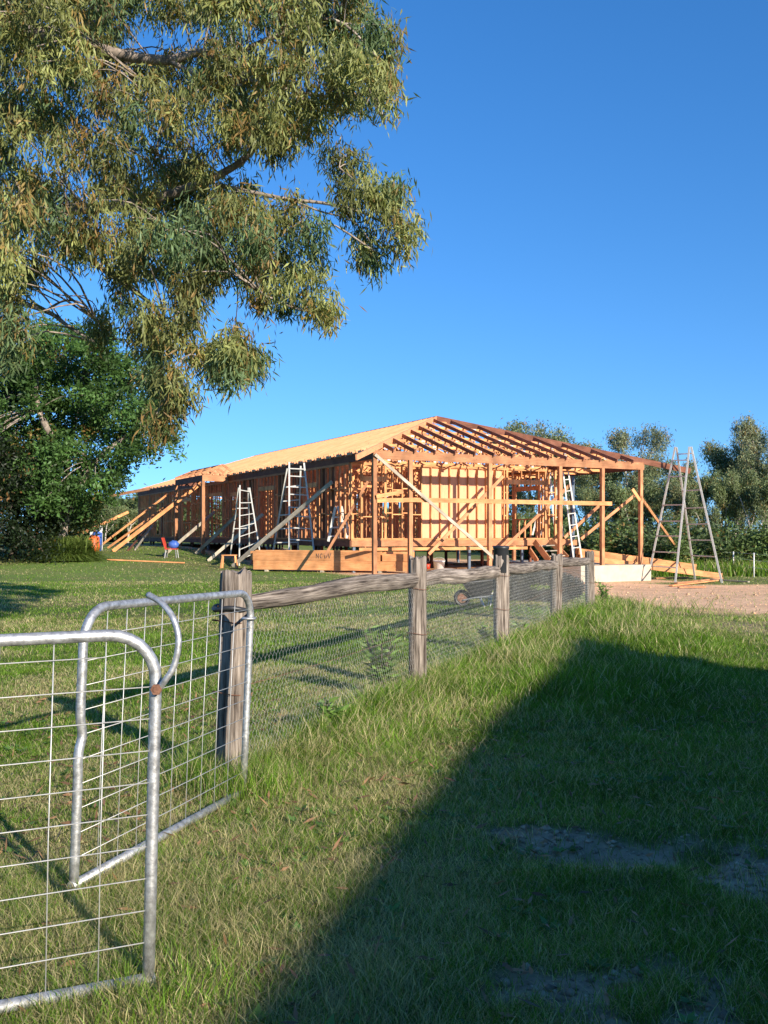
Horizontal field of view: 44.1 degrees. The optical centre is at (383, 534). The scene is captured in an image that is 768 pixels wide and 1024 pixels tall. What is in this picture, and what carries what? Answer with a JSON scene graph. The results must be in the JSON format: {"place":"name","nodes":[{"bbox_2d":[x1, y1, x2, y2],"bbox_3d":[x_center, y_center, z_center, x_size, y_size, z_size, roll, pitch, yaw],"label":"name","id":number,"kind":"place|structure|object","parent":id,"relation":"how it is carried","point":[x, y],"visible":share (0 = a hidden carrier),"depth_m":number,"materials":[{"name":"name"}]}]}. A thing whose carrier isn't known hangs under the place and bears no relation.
{"place":"outdoors","nodes":[
{"label":"outdoors","id":0,"kind":"place"},
{"bbox_2d":[0,536,767,1023],"bbox_3d":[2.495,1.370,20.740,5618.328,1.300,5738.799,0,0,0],"label":"ground","id":1,"kind":"structure","parent":0,"point":[666,586],"depth_m":5.50,"materials":[{"name":"beige soil"}]},
{"bbox_2d":[0,418,83,565],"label":"dense shrub","id":2,"kind":"object","parent":1,"relation":"on","point":[15,527],"visible":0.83,"depth_m":41.27,"materials":[{"name":"green plant"}]},
{"bbox_2d":[11,535,122,560],"bbox_3d":[-14.362,0.589,43.206,5.140,1.164,4.750,0,0,-42],"label":"strappy bush","id":3,"kind":"object","parent":1,"relation":"on","point":[78,548],"visible":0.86,"depth_m":42.51,"materials":[{"name":"green plant"}]},
{"bbox_2d":[22,483,125,550],"bbox_3d":[-15.266,-0.868,45.699,5.241,5.322,6.512,0,0,-25],"label":"dense shrub","id":4,"kind":"object","parent":1,"relation":"on","point":[89,522],"visible":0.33,"depth_m":45.01,"materials":[{"name":"green plant"}]},
{"bbox_2d":[87,535,99,551],"bbox_3d":[-15.025,0.469,48.981,0.660,0.850,0.660,0,0,0],"label":"plastic drum","id":5,"kind":"object","parent":1,"relation":"on","point":[95,538],"visible":0.24,"depth_m":48.77,"materials":[{"name":"plastic"}]},
{"bbox_2d":[0,310,188,536],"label":"broad tree","id":6,"kind":"object","parent":1,"relation":"on","point":[89,407],"visible":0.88,"depth_m":42.06,"materials":[{"name":"green plant"}]},
{"bbox_2d":[68,491,126,541],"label":"wild bush","id":7,"kind":"object","parent":1,"relation":"on","point":[108,533],"visible":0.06,"depth_m":83.29,"materials":[{"name":"green plant"}]},
{"bbox_2d":[82,511,128,549],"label":"timber props","id":8,"kind":"object","parent":1,"relation":"on","point":[121,515],"visible":0.33,"depth_m":50.65,"materials":[{"name":"orange wood"}]},
{"bbox_2d":[92,502,123,542],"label":"gum tree","id":9,"kind":"object","parent":1,"relation":"on","point":[110,511],"visible":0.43,"depth_m":78.16,"materials":[{"name":"green plant"}]},
{"bbox_2d":[104,484,137,540],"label":"wild bush","id":10,"kind":"object","parent":1,"relation":"on","point":[129,502],"visible":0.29,"depth_m":84.88,"materials":[{"name":"green plant"}]},
{"bbox_2d":[111,505,157,542],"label":"gum tree","id":11,"kind":"object","parent":1,"relation":"on","point":[128,517],"visible":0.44,"depth_m":80.07,"materials":[{"name":"green plant"}]},
{"bbox_2d":[107,559,184,562],"bbox_3d":[-10.739,1.204,42.681,3.642,0.178,0.140,0,0,9],"label":"loose plank","id":12,"kind":"object","parent":1,"relation":"on","point":[145,561],"visible":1,"depth_m":42.63,"materials":[{"name":"orange wood"}]},
{"bbox_2d":[125,478,190,536],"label":"wild bush","id":13,"kind":"object","parent":1,"relation":"on","point":[184,514],"visible":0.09,"depth_m":86.33,"materials":[{"name":"green plant"}]},
{"bbox_2d":[161,538,178,557],"bbox_3d":[-10.289,0.648,45.573,0.741,0.988,0.529,0,0,0],"label":"garden chair","id":14,"kind":"object","parent":1,"relation":"on","point":[164,543],"visible":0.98,"depth_m":45.55,"materials":[{"name":"red plastic"}]},
{"bbox_2d":[168,540,178,548],"bbox_3d":[-10.122,0.482,45.575,0.523,0.414,0.371,0,0,0],"label":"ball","id":15,"kind":"object","parent":14,"relation":"on","point":[172,544],"visible":1,"depth_m":45.45,"materials":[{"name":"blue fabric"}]},
{"bbox_2d":[172,496,237,535],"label":"wild bush","id":16,"kind":"object","parent":1,"relation":"on","point":[214,517],"visible":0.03,"depth_m":89.31,"materials":[{"name":"green plant"}]},
{"bbox_2d":[0,0,432,453],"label":"gum tree","id":17,"kind":"object","parent":1,"relation":"on","point":[244,120],"visible":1,"depth_m":12.16,"materials":[{"name":"green plant"}]},
{"bbox_2d":[220,555,237,568],"bbox_3d":[-6.596,1.156,40.341,0.712,0.593,0.505,0,0,0],"label":"saw stool","id":18,"kind":"object","parent":1,"relation":"on","point":[222,562],"visible":0.91,"depth_m":40.27,"materials":[{"name":"orange wood"}]},
{"bbox_2d":[230,485,259,565],"bbox_3d":[-6.185,-0.393,41.979,0.869,3.534,1.673,0,0,-32],"label":"trestle ladder","id":19,"kind":"object","parent":1,"relation":"on","point":[240,502],"visible":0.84,"depth_m":41.49,"materials":[{"name":"metal"}]},
{"bbox_2d":[5,626,521,1023],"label":"tuft grass","id":20,"kind":"structure","parent":1,"relation":"on","point":[263,782],"depth_m":3.32,"materials":[{"name":"green plant"}]},
{"bbox_2d":[272,462,314,549],"bbox_3d":[-3.895,-0.753,40.763,1.049,4.652,2.422,0,0,-32],"label":"trestle ladder","id":21,"kind":"object","parent":1,"relation":"on","point":[289,500],"visible":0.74,"depth_m":40.26,"materials":[{"name":"metal"}]},
{"bbox_2d":[253,560,406,570],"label":"timber beam","id":22,"kind":"structure","parent":1,"relation":"on","point":[329,565],"depth_m":37.35,"materials":[{"name":"orange wood"}]},
{"bbox_2d":[253,551,381,560],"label":"timber beam","id":23,"kind":"structure","parent":22,"relation":"on","point":[316,555],"depth_m":37.52,"materials":[{"name":"orange wood"}]},
{"bbox_2d":[255,550,371,551],"bbox_3d":[-2.743,0.650,37.639,5.100,0.035,0.200,0,0,18],"label":"timber plank","id":24,"kind":"object","parent":23,"relation":"on","point":[311,550],"visible":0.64,"depth_m":37.61,"materials":[{"name":"orange wood"}]},
{"bbox_2d":[382,554,406,561],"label":"timber beam","id":25,"kind":"structure","parent":22,"relation":"on","point":[394,557],"depth_m":36.50,"materials":[{"name":"orange wood"}]},
{"bbox_2d":[312,697,349,726],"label":"leafy weed","id":26,"kind":"object","parent":1,"relation":"on","point":[320,705],"visible":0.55,"depth_m":7.02,"materials":[{"name":"green plant"}]},
{"bbox_2d":[354,625,408,686],"bbox_3d":[-0.010,1.174,8.783,0.439,0.654,0.496,0,0,39],"label":"leafy weed","id":27,"kind":"object","parent":1,"relation":"on","point":[372,655],"visible":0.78,"depth_m":8.72,"materials":[{"name":"green plant"}]},
{"bbox_2d":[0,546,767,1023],"bbox_3d":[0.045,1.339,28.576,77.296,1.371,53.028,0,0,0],"label":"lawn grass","id":28,"kind":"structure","parent":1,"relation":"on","point":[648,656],"depth_m":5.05,"materials":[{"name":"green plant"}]},
{"bbox_2d":[0,684,767,1023],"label":"leaf litter","id":29,"kind":"object","parent":1,"relation":"on","point":[486,998],"visible":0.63,"depth_m":4.55,"materials":[{"name":"brown plant"}]},
{"bbox_2d":[381,509,399,547],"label":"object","id":30,"kind":"object","parent":1,"relation":"on","point":[387,527],"visible":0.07,"depth_m":89.15,"materials":[{"name":"orange wood"}]},
{"bbox_2d":[103,416,690,573],"bbox_3d":[-1.083,-1.702,55.833,28.786,7.610,41.629,0,0,-40],"label":"house frame","id":31,"kind":"object","parent":1,"relation":"on","point":[359,478],"visible":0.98,"depth_m":41.04,"materials":[{"name":"brown wood"}]},
{"bbox_2d":[327,506,351,541],"bbox_3d":[-1.758,-0.413,38.099,0.967,1.470,0.493,0,0,21],"label":"step ladder","id":32,"kind":"object","parent":31,"relation":"on","point":[331,524],"visible":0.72,"depth_m":38.04,"materials":[{"name":"metal"}]},
{"bbox_2d":[532,472,563,536],"bbox_3d":[7.642,-1.388,44.135,1.648,2.979,0.839,0,0,0],"label":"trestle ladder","id":33,"kind":"object","parent":31,"relation":"attached to","point":[551,485],"visible":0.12,"depth_m":43.73,"materials":[{"name":"metal"}]},
{"bbox_2d":[212,550,595,777],"bbox_3d":[1.518,0.933,12.266,0.369,1.477,14.190,0,0,21],"label":"post and rail fence","id":34,"kind":"object","parent":1,"relation":"on","point":[417,579],"visible":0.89,"depth_m":8.03,"materials":[{"name":"wood"}]},
{"bbox_2d":[67,590,256,891],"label":"pipe gate","id":35,"kind":"structure","parent":34,"relation":"attached to","point":[95,612],"depth_m":4.38,"materials":[{"name":"metal"}]},
{"bbox_2d":[493,546,508,572],"bbox_3d":[1.497,0.318,12.110,0.211,0.345,0.211,0,0,0],"label":"plastic pot","id":36,"kind":"object","parent":34,"relation":"on","point":[503,551],"visible":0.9,"depth_m":12.02,"materials":[{"name":"plastic"}]},
{"bbox_2d":[509,569,595,602],"bbox_3d":[3.564,1.180,21.495,2.541,0.839,0.712,0,0,0],"label":"netting","id":37,"kind":"object","parent":34,"relation":"attached to","point":[537,578],"visible":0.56,"depth_m":21.29,"materials":[{"name":"metal"}]},
{"bbox_2d":[387,517,443,550],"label":"wild bush","id":38,"kind":"object","parent":1,"relation":"on","point":[415,546],"visible":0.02,"depth_m":84.47,"materials":[{"name":"green plant"}]},
{"bbox_2d":[433,557,444,569],"bbox_3d":[2.263,1.218,38.947,0.513,0.565,0.500,0,0,0],"label":"white bucket","id":39,"kind":"object","parent":1,"relation":"on","point":[438,564],"visible":0.68,"depth_m":38.76,"materials":[{"name":"plastic"}]},
{"bbox_2d":[454,579,492,606],"bbox_3d":[2.014,1.228,19.764,1.116,0.608,0.552,0,0,0],"label":"wheelbarrow","id":40,"kind":"object","parent":1,"relation":"on","point":[470,590],"visible":0.73,"depth_m":19.59,"materials":[{"name":"metal"}]},
{"bbox_2d":[477,621,492,642],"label":"leafy weed","id":41,"kind":"object","parent":1,"relation":"on","point":[484,631],"visible":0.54,"depth_m":12.54,"materials":[{"name":"green plant"}]},
{"bbox_2d":[486,499,531,551],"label":"wild bush","id":42,"kind":"object","parent":1,"relation":"on","point":[510,522],"visible":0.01,"depth_m":79.39,"materials":[{"name":"green plant"}]},
{"bbox_2d":[509,620,528,631],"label":"leafy weed","id":43,"kind":"object","parent":1,"relation":"on","point":[524,626],"visible":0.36,"depth_m":13.46,"materials":[{"name":"green plant"}]},
{"bbox_2d":[509,484,536,549],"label":"gum tree","id":44,"kind":"object","parent":1,"relation":"on","point":[521,495],"visible":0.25,"depth_m":91.83,"materials":[{"name":"green plant"}]},
{"bbox_2d":[517,511,533,524],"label":"gum tree","id":45,"kind":"object","parent":1,"relation":"on","point":[519,515],"visible":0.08,"depth_m":74.01,"materials":[{"name":"green plant"}]},
{"bbox_2d":[509,506,552,559],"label":"wild bush","id":46,"kind":"object","parent":1,"relation":"on","point":[525,551],"visible":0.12,"depth_m":66.78,"materials":[{"name":"green plant"}]},
{"bbox_2d":[485,415,593,515],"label":"gum tree","id":47,"kind":"object","parent":1,"relation":"on","point":[512,427],"visible":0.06,"depth_m":92.67,"materials":[{"name":"green plant"}]},
{"bbox_2d":[517,420,581,500],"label":"gum tree","id":48,"kind":"object","parent":1,"relation":"on","point":[541,431],"visible":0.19,"depth_m":89.80,"materials":[{"name":"green plant"}]},
{"bbox_2d":[526,512,590,559],"bbox_3d":[11.785,0.351,62.217,5.920,3.899,5.382,0,0,40],"label":"wild bush","id":49,"kind":"object","parent":1,"relation":"on","point":[566,532],"visible":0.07,"depth_m":61.67,"materials":[{"name":"green plant"}]},
{"bbox_2d":[550,505,569,521],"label":"gum tree","id":50,"kind":"object","parent":1,"relation":"on","point":[564,510],"visible":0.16,"depth_m":70.89,"materials":[{"name":"green plant"}]},
{"bbox_2d":[521,506,599,559],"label":"wild bush","id":51,"kind":"object","parent":1,"relation":"on","point":[533,548],"visible":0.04,"depth_m":65.41,"materials":[{"name":"green plant"}]},
{"bbox_2d":[471,560,650,581],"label":"concrete slab","id":52,"kind":"structure","parent":1,"relation":"on","point":[618,572],"depth_m":40.39,"materials":[{"name":"concrete"}]},
{"bbox_2d":[529,539,568,561],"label":"timber steps","id":53,"kind":"structure","parent":52,"relation":"on","point":[541,550],"depth_m":39.80,"materials":[{"name":"brown wood"}]},
{"bbox_2d":[562,472,582,557],"bbox_3d":[8.068,-0.642,40.407,0.906,4.076,0.042,0,0,0],"label":"extension ladder","id":54,"kind":"object","parent":52,"relation":"on","point":[568,513],"visible":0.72,"depth_m":40.40,"materials":[{"name":"metal"}]},
{"bbox_2d":[543,520,599,556],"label":"wild bush","id":55,"kind":"object","parent":1,"relation":"on","point":[566,548],"visible":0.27,"depth_m":55.37,"materials":[{"name":"green plant"}]},
{"bbox_2d":[551,432,605,519],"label":"gum tree","id":56,"kind":"object","parent":1,"relation":"on","point":[578,444],"visible":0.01,"depth_m":92.50,"materials":[{"name":"green plant"}]},
{"bbox_2d":[551,475,609,526],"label":"gum tree","id":57,"kind":"object","parent":1,"relation":"on","point":[583,480],"visible":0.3,"depth_m":80.47,"materials":[{"name":"green plant"}]},
{"bbox_2d":[556,438,627,521],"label":"gum tree","id":58,"kind":"object","parent":1,"relation":"on","point":[615,476],"visible":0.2,"depth_m":81.13,"materials":[{"name":"green plant"}]},
{"bbox_2d":[575,483,621,525],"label":"gum tree","id":59,"kind":"object","parent":1,"relation":"on","point":[585,496],"visible":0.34,"depth_m":66.02,"materials":[{"name":"green plant"}]},
{"bbox_2d":[595,581,612,599],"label":"leafy weed","id":60,"kind":"object","parent":1,"relation":"on","point":[602,591],"visible":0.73,"depth_m":20.74,"materials":[{"name":"green plant"}]},
{"bbox_2d":[564,510,644,552],"bbox_3d":[13.748,0.351,58.001,5.920,3.899,5.382,0,0,9],"label":"wild bush","id":61,"kind":"object","parent":1,"relation":"on","point":[597,521],"visible":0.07,"depth_m":58.60,"materials":[{"name":"green plant"}]},
{"bbox_2d":[455,568,766,612],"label":"drive gravel","id":62,"kind":"structure","parent":1,"relation":"on","point":[711,593],"depth_m":28.86,"materials":[{"name":"gravel"}]},
{"bbox_2d":[455,824,767,1023],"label":"soil clods","id":63,"kind":"object","parent":1,"relation":"on","point":[571,991],"visible":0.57,"depth_m":3.27,"materials":[{"name":"soil"}]},
{"bbox_2d":[590,496,645,527],"bbox_3d":[15.312,-0.184,61.140,4.270,4.754,2.477,0,0,0],"label":"gum tree","id":64,"kind":"object","parent":1,"relation":"on","point":[597,512],"visible":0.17,"depth_m":60.77,"materials":[{"name":"green plant"}]},
{"bbox_2d":[584,521,652,553],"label":"wild bush","id":65,"kind":"object","parent":1,"relation":"on","point":[611,541],"visible":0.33,"depth_m":53.27,"materials":[{"name":"green plant"}]},
{"bbox_2d":[605,510,663,550],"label":"wild bush","id":66,"kind":"object","parent":1,"relation":"on","point":[628,523],"visible":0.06,"depth_m":54.45,"materials":[{"name":"green plant"}]},
{"bbox_2d":[605,477,668,526],"bbox_3d":[15.799,-0.709,60.177,4.007,5.984,2.736,0,0,-23],"label":"gum tree","id":67,"kind":"object","parent":1,"relation":"on","point":[618,496],"visible":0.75,"depth_m":59.83,"materials":[{"name":"green plant"}]},
{"bbox_2d":[602,421,676,524],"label":"gum tree","id":68,"kind":"object","parent":1,"relation":"on","point":[623,440],"visible":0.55,"depth_m":77.59,"materials":[{"name":"green plant"}]},
{"bbox_2d":[622,459,663,529],"bbox_3d":[17.479,-1.434,63.612,3.029,7.449,5.221,0,0,8],"label":"gum tree","id":69,"kind":"object","parent":1,"relation":"on","point":[652,472],"visible":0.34,"depth_m":64.39,"materials":[{"name":"green plant"}]},
{"bbox_2d":[627,488,668,530],"bbox_3d":[16.737,-0.339,60.155,3.054,5.173,2.085,0,0,30],"label":"gum tree","id":70,"kind":"object","parent":1,"relation":"on","point":[653,506],"visible":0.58,"depth_m":59.58,"materials":[{"name":"green plant"}]},
{"bbox_2d":[612,519,685,559],"bbox_3d":[14.549,0.587,52.466,3.611,3.180,4.332,0,0,-2],"label":"wild bush","id":71,"kind":"object","parent":1,"relation":"on","point":[648,546],"visible":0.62,"depth_m":51.52,"materials":[{"name":"green plant"}]},
{"bbox_2d":[578,555,722,577],"bbox_3d":[11.880,1.445,42.104,6.796,1.118,0.160,0,0,-10],"label":"timber board","id":72,"kind":"object","parent":1,"relation":"on","point":[680,570],"visible":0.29,"depth_m":42.17,"materials":[{"name":"orange wood"}]},
{"bbox_2d":[577,549,696,569],"bbox_3d":[11.273,1.108,42.115,5.606,0.965,0.160,0,0,-10],"label":"timber board","id":73,"kind":"object","parent":72,"relation":"on","point":[645,560],"visible":0.86,"depth_m":42.08,"materials":[{"name":"orange wood"}]},
{"bbox_2d":[652,492,696,528],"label":"gum tree","id":74,"kind":"object","parent":1,"relation":"on","point":[674,511],"visible":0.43,"depth_m":57.38,"materials":[{"name":"green plant"}]},
{"bbox_2d":[649,518,699,554],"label":"wild bush","id":75,"kind":"object","parent":1,"relation":"on","point":[684,533],"visible":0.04,"depth_m":52.96,"materials":[{"name":"green plant"}]},
{"bbox_2d":[664,477,697,522],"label":"gum tree","id":76,"kind":"object","parent":1,"relation":"on","point":[677,491],"visible":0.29,"depth_m":58.69,"materials":[{"name":"green plant"}]},
{"bbox_2d":[658,453,711,509],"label":"gum tree","id":77,"kind":"object","parent":1,"relation":"on","point":[690,476],"visible":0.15,"depth_m":72.44,"materials":[{"name":"green plant"}]},
{"bbox_2d":[650,447,722,582],"bbox_3d":[12.796,-0.861,40.721,2.553,5.782,2.842,0,0,0],"label":"trestle ladder","id":78,"kind":"object","parent":1,"relation":"on","point":[683,504],"visible":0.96,"depth_m":40.21,"materials":[{"name":"weathered grey metal"}]},
{"bbox_2d":[643,508,729,554],"bbox_3d":[17.490,0.301,54.116,5.199,3.816,4.333,0,0,26],"label":"wild bush","id":79,"kind":"object","parent":1,"relation":"on","point":[676,527],"visible":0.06,"depth_m":53.90,"materials":[{"name":"green plant"}]},
{"bbox_2d":[654,531,720,565],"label":"wild bush","id":80,"kind":"object","parent":1,"relation":"on","point":[684,553],"visible":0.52,"depth_m":49.28,"materials":[{"name":"green plant"}]},
{"bbox_2d":[655,465,722,531],"bbox_3d":[19.436,-1.058,59.944,4.020,6.749,2.745,0,0,-6],"label":"gum tree","id":81,"kind":"object","parent":1,"relation":"on","point":[705,481],"visible":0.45,"depth_m":59.50,"materials":[{"name":"green plant"}]},
{"bbox_2d":[677,586,705,587],"bbox_3d":[11.358,1.945,34.937,1.308,0.059,0.100,0,0,-26],"label":"loose plank","id":82,"kind":"object","parent":1,"relation":"on","point":[693,587],"visible":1,"depth_m":34.90,"materials":[{"name":"brown wood"}]},
{"bbox_2d":[669,580,718,585],"bbox_3d":[12.499,1.946,38.088,0.160,0.082,4.654,0,0,40],"label":"loose plank","id":83,"kind":"object","parent":1,"relation":"on","point":[693,582],"visible":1,"depth_m":37.87,"materials":[{"name":"orange wood"}]},
{"bbox_2d":[674,578,722,583],"bbox_3d":[13.523,1.970,40.518,0.140,0.050,5.562,0,0,38],"label":"loose plank","id":84,"kind":"object","parent":1,"relation":"on","point":[694,581],"visible":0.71,"depth_m":39.89,"materials":[{"name":"brown wood"}]},
{"bbox_2d":[675,486,724,528],"bbox_3d":[19.321,-0.403,57.246,3.162,5.195,2.226,0,0,-9],"label":"gum tree","id":85,"kind":"object","parent":1,"relation":"on","point":[692,498],"visible":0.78,"depth_m":56.98,"materials":[{"name":"green plant"}]},
{"bbox_2d":[651,557,767,576],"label":"rough grass","id":86,"kind":"structure","parent":1,"relation":"on","point":[727,569],"depth_m":45.50,"materials":[{"name":"plant"}]},
{"bbox_2d":[698,438,736,526],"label":"gum tree","id":87,"kind":"object","parent":1,"relation":"on","point":[715,453],"visible":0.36,"depth_m":67.89,"materials":[{"name":"green plant"}]},
{"bbox_2d":[685,516,760,560],"bbox_3d":[18.617,0.607,51.960,5.009,3.299,4.554,0,0,3],"label":"wild bush","id":88,"kind":"object","parent":1,"relation":"on","point":[722,530],"visible":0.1,"depth_m":51.31,"materials":[{"name":"green plant"}]},
{"bbox_2d":[691,521,755,563],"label":"wild bush","id":89,"kind":"object","parent":1,"relation":"on","point":[706,544],"visible":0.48,"depth_m":49.60,"materials":[{"name":"green plant"}]},
{"bbox_2d":[706,475,744,534],"bbox_3d":[20.666,-0.791,57.622,2.402,6.164,3.519,0,0,6],"label":"gum tree","id":90,"kind":"object","parent":1,"relation":"on","point":[721,494],"visible":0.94,"depth_m":56.80,"materials":[{"name":"green plant"}]},
{"bbox_2d":[712,501,759,533],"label":"gum tree","id":91,"kind":"object","parent":1,"relation":"on","point":[751,518],"visible":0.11,"depth_m":61.19,"materials":[{"name":"green plant"}]},
{"bbox_2d":[713,531,767,566],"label":"wild bush","id":92,"kind":"object","parent":1,"relation":"on","point":[742,554],"visible":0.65,"depth_m":48.85,"materials":[{"name":"green plant"}]},
{"bbox_2d":[726,467,755,536],"bbox_3d":[22.741,-1.018,60.136,2.206,6.551,3.803,0,0,18],"label":"gum tree","id":93,"kind":"object","parent":1,"relation":"on","point":[737,518],"visible":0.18,"depth_m":59.96,"materials":[{"name":"green plant"}]},
{"bbox_2d":[721,420,767,476],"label":"gum tree","id":94,"kind":"object","parent":1,"relation":"on","point":[739,449],"visible":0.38,"depth_m":65.72,"materials":[{"name":"green plant"}]},
{"bbox_2d":[722,462,767,530],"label":"gum tree","id":95,"kind":"object","parent":1,"relation":"on","point":[752,495],"visible":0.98,"depth_m":56.20,"materials":[{"name":"green plant"}]},
{"bbox_2d":[729,411,767,482],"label":"gum tree","id":96,"kind":"object","parent":1,"relation":"on","point":[747,433],"visible":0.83,"depth_m":60.94,"materials":[{"name":"green plant"}]},
{"bbox_2d":[731,551,767,576],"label":"wire fence","id":97,"kind":"object","parent":1,"relation":"on","point":[754,560],"visible":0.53,"depth_m":44.61,"materials":[{"name":"white"}]},
{"bbox_2d":[735,443,767,485],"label":"gum tree","id":98,"kind":"object","parent":1,"relation":"on","point":[762,467],"visible":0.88,"depth_m":58.26,"materials":[{"name":"green plant"}]},
{"bbox_2d":[736,521,767,565],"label":"wild bush","id":99,"kind":"object","parent":1,"relation":"on","point":[757,539],"visible":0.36,"depth_m":48.93,"materials":[{"name":"green plant"}]},
{"bbox_2d":[741,473,767,529],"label":"gum tree","id":100,"kind":"object","parent":1,"relation":"on","point":[764,486],"visible":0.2,"depth_m":55.58,"materials":[{"name":"green plant"}]},
{"bbox_2d":[744,518,767,551],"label":"wild bush","id":101,"kind":"object","parent":1,"relation":"on","point":[763,530],"visible":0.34,"depth_m":49.13,"materials":[{"name":"green plant"}]},
{"bbox_2d":[0,591,767,1023],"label":"long grass","id":102,"kind":"structure","parent":0,"point":[626,605],"depth_m":6.80,"materials":[{"name":"green plant"}]},
{"bbox_2d":[0,0,767,533],"label":"sky","id":103,"kind":"structure","parent":0,"point":[591,176],"materials":[{"name":"blue"}]},
{"bbox_3d":[-2.046,1.230,37.845,6.088,0.370,2.220,0,0,0],"label":"timber beam","id":104,"kind":"object","parent":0,"visible":0},
{"bbox_2d":[250,551,413,559],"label":"timber beam","id":105,"kind":"structure","parent":104,"relation":"on","point":[251,555],"depth_m":36.97,"materials":[{"name":"orange wood"}]},
{"bbox_3d":[-2.356,0.887,2.442,0.194,1.526,0.189,0,0,0],"label":"gate post","id":106,"kind":"object","parent":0,"visible":0},
{"bbox_2d":[0,592,181,1013],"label":"pipe gate","id":107,"kind":"structure","parent":106,"relation":"attached to","point":[144,650],"depth_m":3.07,"materials":[{"name":"metal"}]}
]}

